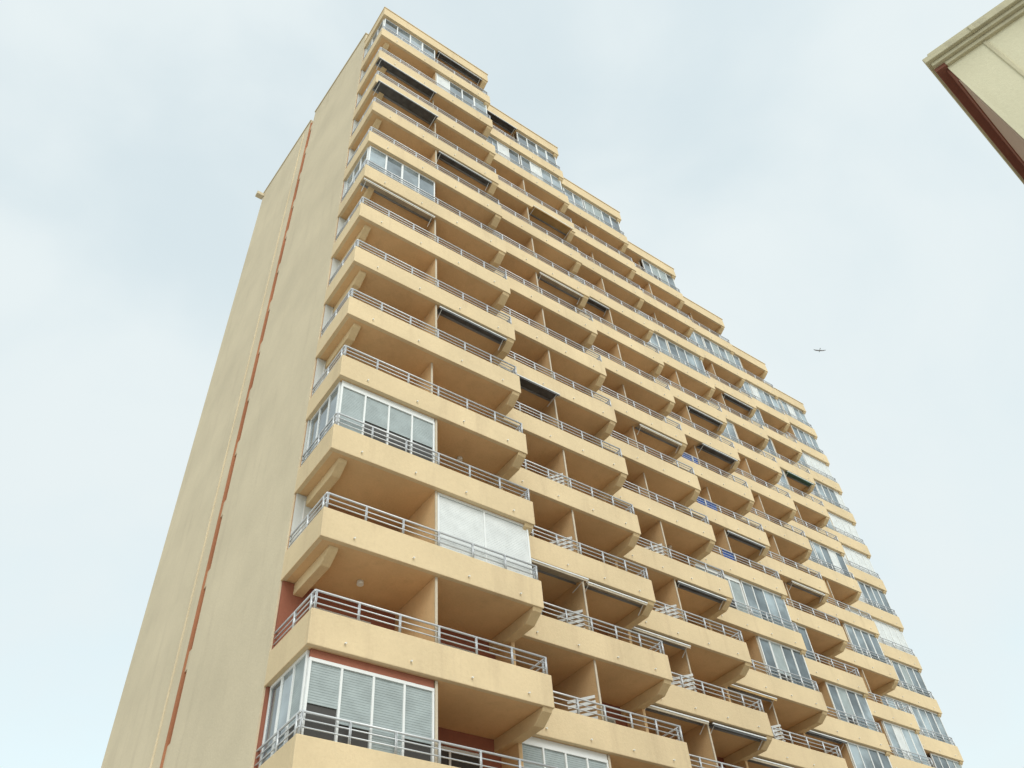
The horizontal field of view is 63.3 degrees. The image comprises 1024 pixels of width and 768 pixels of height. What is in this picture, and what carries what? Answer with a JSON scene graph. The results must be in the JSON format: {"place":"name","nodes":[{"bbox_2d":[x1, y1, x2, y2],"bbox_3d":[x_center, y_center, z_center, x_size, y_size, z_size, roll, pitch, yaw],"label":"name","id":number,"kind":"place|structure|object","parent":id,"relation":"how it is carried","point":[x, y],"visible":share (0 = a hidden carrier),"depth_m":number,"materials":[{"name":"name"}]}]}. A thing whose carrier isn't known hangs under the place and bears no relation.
{"place":"outdoors","nodes":[
{"label":"outdoors","id":0,"kind":"place"},
{"bbox_2d":[0,0,1023,767],"label":"sky","id":1,"kind":"structure","parent":0,"point":[804,179],"materials":[{"name":"white"}]},
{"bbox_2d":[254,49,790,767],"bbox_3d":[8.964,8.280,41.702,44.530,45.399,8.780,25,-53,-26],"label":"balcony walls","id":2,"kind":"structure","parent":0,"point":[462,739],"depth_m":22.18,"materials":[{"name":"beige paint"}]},
{"label":"ground","id":3,"kind":"structure","parent":0,"visible":0},
{"bbox_2d":[101,33,367,767],"bbox_3d":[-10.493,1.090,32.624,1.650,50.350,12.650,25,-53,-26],"label":"end wall","id":4,"kind":"structure","parent":3,"relation":"on","point":[218,718],"depth_m":28.68,"materials":[{"name":"beige paint"}]},
{"bbox_2d":[160,123,312,767],"bbox_3d":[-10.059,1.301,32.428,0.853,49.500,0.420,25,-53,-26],"label":"joint stripe","id":5,"kind":"object","parent":4,"relation":"attached to","point":[183,674],"visible":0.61,"depth_m":29.34,"materials":[{"name":"paint"}]},
{"bbox_2d":[947,15,1023,138],"bbox_3d":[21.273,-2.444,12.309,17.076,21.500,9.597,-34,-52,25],"label":"walls","id":6,"kind":"structure","parent":3,"relation":"on","point":[992,80],"depth_m":19.80,"materials":[{"name":"beige paint"}]},
{"bbox_2d":[922,0,1023,183],"bbox_3d":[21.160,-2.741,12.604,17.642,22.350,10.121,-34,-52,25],"label":"cornice","id":7,"kind":"structure","parent":6,"relation":"attached to","point":[984,28],"depth_m":20.70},
{"bbox_2d":[934,63,1023,179],"bbox_3d":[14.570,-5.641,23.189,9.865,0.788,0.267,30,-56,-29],"label":"trim","id":8,"kind":"structure","parent":6,"relation":"attached to","point":[952,82],"depth_m":21.84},
{"bbox_2d":[959,80,1023,160],"bbox_3d":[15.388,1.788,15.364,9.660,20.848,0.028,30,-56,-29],"label":"end wall","id":9,"kind":"structure","parent":3,"relation":"on","point":[1014,139],"depth_m":20.12,"materials":[{"name":"beige paint"}]},
{"bbox_3d":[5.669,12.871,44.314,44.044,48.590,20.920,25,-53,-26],"label":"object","id":10,"kind":"object","parent":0,"visible":0},
{"bbox_2d":[264,16,958,767],"bbox_3d":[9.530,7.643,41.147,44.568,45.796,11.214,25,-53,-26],"label":"balcony slabs","id":11,"kind":"structure","parent":10,"relation":"attached to","point":[392,586],"depth_m":31.61,"materials":[{"name":"beige concrete"}]},
{"bbox_2d":[288,49,365,548],"bbox_3d":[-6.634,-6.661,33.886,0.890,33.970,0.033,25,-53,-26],"label":"pale panels","id":12,"kind":"object","parent":11,"relation":"on","point":[298,510],"visible":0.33,"depth_m":26.86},
{"bbox_2d":[255,581,433,767],"bbox_3d":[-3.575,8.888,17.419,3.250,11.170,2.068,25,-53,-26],"label":"red panels","id":13,"kind":"object","parent":11,"relation":"on","point":[290,603],"visible":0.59,"depth_m":19.22,"materials":[{"name":"paint"}]},
{"bbox_2d":[288,276,899,767],"bbox_3d":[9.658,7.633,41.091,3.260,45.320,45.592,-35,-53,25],"label":"dark openings","id":14,"kind":"object","parent":11,"relation":"on","point":[364,736],"visible":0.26,"depth_m":18.12,"materials":[{"name":"grey"}]},
{"bbox_2d":[360,55,841,767],"bbox_3d":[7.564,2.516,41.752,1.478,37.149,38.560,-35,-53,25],"label":"awning rollers","id":15,"kind":"object","parent":11,"relation":"attached to","point":[636,427],"visible":0.79,"depth_m":33.97,"materials":[{"name":"black metal"}]},
{"bbox_2d":[361,51,846,767],"bbox_3d":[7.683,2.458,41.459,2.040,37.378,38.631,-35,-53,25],"label":"awning arms","id":16,"kind":"object","parent":11,"relation":"attached to","point":[637,433],"visible":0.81,"depth_m":33.18},
{"bbox_2d":[362,52,846,767],"bbox_3d":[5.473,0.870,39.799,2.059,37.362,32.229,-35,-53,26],"label":"awnings","id":17,"kind":"object","parent":16,"relation":"hanging from","point":[429,116],"depth_m":38.49,"materials":[{"name":"black fabric"}]},
{"bbox_2d":[528,206,776,700],"bbox_3d":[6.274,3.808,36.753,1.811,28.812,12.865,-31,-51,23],"label":"awnings ochre","id":18,"kind":"object","parent":16,"relation":"attached to","point":[550,220],"visible":0.86,"depth_m":43.98,"materials":[{"name":"brown fabric"}]},
{"bbox_2d":[785,472,813,485],"bbox_3d":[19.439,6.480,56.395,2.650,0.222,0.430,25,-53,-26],"label":"awnings green","id":19,"kind":"object","parent":16,"relation":"attached to","point":[797,478],"visible":1,"depth_m":56.41,"materials":[{"name":"green fabric"}]},
{"bbox_2d":[258,18,961,767],"bbox_3d":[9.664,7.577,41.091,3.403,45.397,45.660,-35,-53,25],"label":"window frames","id":20,"kind":"structure","parent":11,"relation":"on","point":[546,744],"depth_m":25.15,"materials":[{"name":"white metal"}]},
{"bbox_2d":[261,20,948,767],"bbox_3d":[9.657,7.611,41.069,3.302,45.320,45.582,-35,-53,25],"label":"glass panes","id":21,"kind":"object","parent":20,"relation":"in","point":[425,184],"visible":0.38,"depth_m":41.00,"materials":[{"name":"grey glass"}]},
{"bbox_2d":[274,36,954,767],"bbox_3d":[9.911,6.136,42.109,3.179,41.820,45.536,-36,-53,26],"label":"curtained panes","id":22,"kind":"object","parent":20,"relation":"in","point":[378,158],"visible":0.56,"depth_m":44.02,"materials":[{"name":"grey glass"}]},
{"bbox_2d":[288,44,960,767],"bbox_3d":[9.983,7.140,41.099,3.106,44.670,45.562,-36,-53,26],"label":"blinds","id":23,"kind":"object","parent":20,"relation":"attached to","point":[356,694],"visible":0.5,"depth_m":18.72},
{"bbox_2d":[438,76,912,760],"bbox_3d":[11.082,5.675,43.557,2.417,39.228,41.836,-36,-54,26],"label":"shutters","id":24,"kind":"object","parent":20,"relation":"attached to","point":[466,524],"visible":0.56,"depth_m":24.34,"materials":[{"name":"white plastic"}]},
{"bbox_2d":[259,7,963,767],"bbox_3d":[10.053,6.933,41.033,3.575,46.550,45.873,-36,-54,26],"label":"parapets","id":25,"kind":"object","parent":11,"relation":"on","point":[361,639],"visible":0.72,"depth_m":31.83,"materials":[{"name":"paint"}]},
{"bbox_2d":[255,25,955,767],"bbox_3d":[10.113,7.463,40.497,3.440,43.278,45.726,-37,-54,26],"label":"railings","id":26,"kind":"object","parent":25,"relation":"on","point":[297,725],"visible":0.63,"depth_m":32.56,"materials":[{"name":"grey metal"}]},
{"bbox_2d":[682,453,734,560],"bbox_3d":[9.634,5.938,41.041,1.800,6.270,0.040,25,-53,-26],"label":"blue cloths","id":27,"kind":"object","parent":26,"relation":"attached to","point":[709,507],"visible":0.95,"depth_m":41.00,"materials":[{"name":"blue fabric"}]},
{"bbox_2d":[293,42,962,767],"bbox_3d":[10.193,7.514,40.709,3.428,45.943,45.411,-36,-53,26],"label":"support beams","id":28,"kind":"structure","parent":11,"relation":"attached to","point":[525,728],"depth_m":32.22,"materials":[{"name":"paint"}]},
{"bbox_2d":[395,73,892,767],"bbox_3d":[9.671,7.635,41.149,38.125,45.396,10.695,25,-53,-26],"label":"balcony dividers","id":29,"kind":"object","parent":11,"relation":"on","point":[581,683],"visible":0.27,"depth_m":30.21,"materials":[{"name":"beige paint"}]},
{"bbox_2d":[344,41,955,767],"bbox_3d":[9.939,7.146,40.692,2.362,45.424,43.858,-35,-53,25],"label":"spouts and lamps","id":30,"kind":"object","parent":11,"relation":"attached to","point":[360,581],"visible":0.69,"depth_m":33.88,"materials":[{"name":"white"}]},
{"bbox_2d":[431,72,926,767],"bbox_3d":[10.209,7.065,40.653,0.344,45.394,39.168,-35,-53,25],"label":"divider edges","id":31,"kind":"object","parent":11,"relation":"on","point":[575,528],"visible":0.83,"depth_m":32.32,"materials":[{"name":"paint"}]},
{"bbox_2d":[496,487,882,767],"bbox_3d":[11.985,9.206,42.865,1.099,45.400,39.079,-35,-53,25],"label":"party walls","id":32,"kind":"structure","parent":11,"relation":"on","point":[516,751],"depth_m":26.92,"materials":[{"name":"paint"}]}
]}

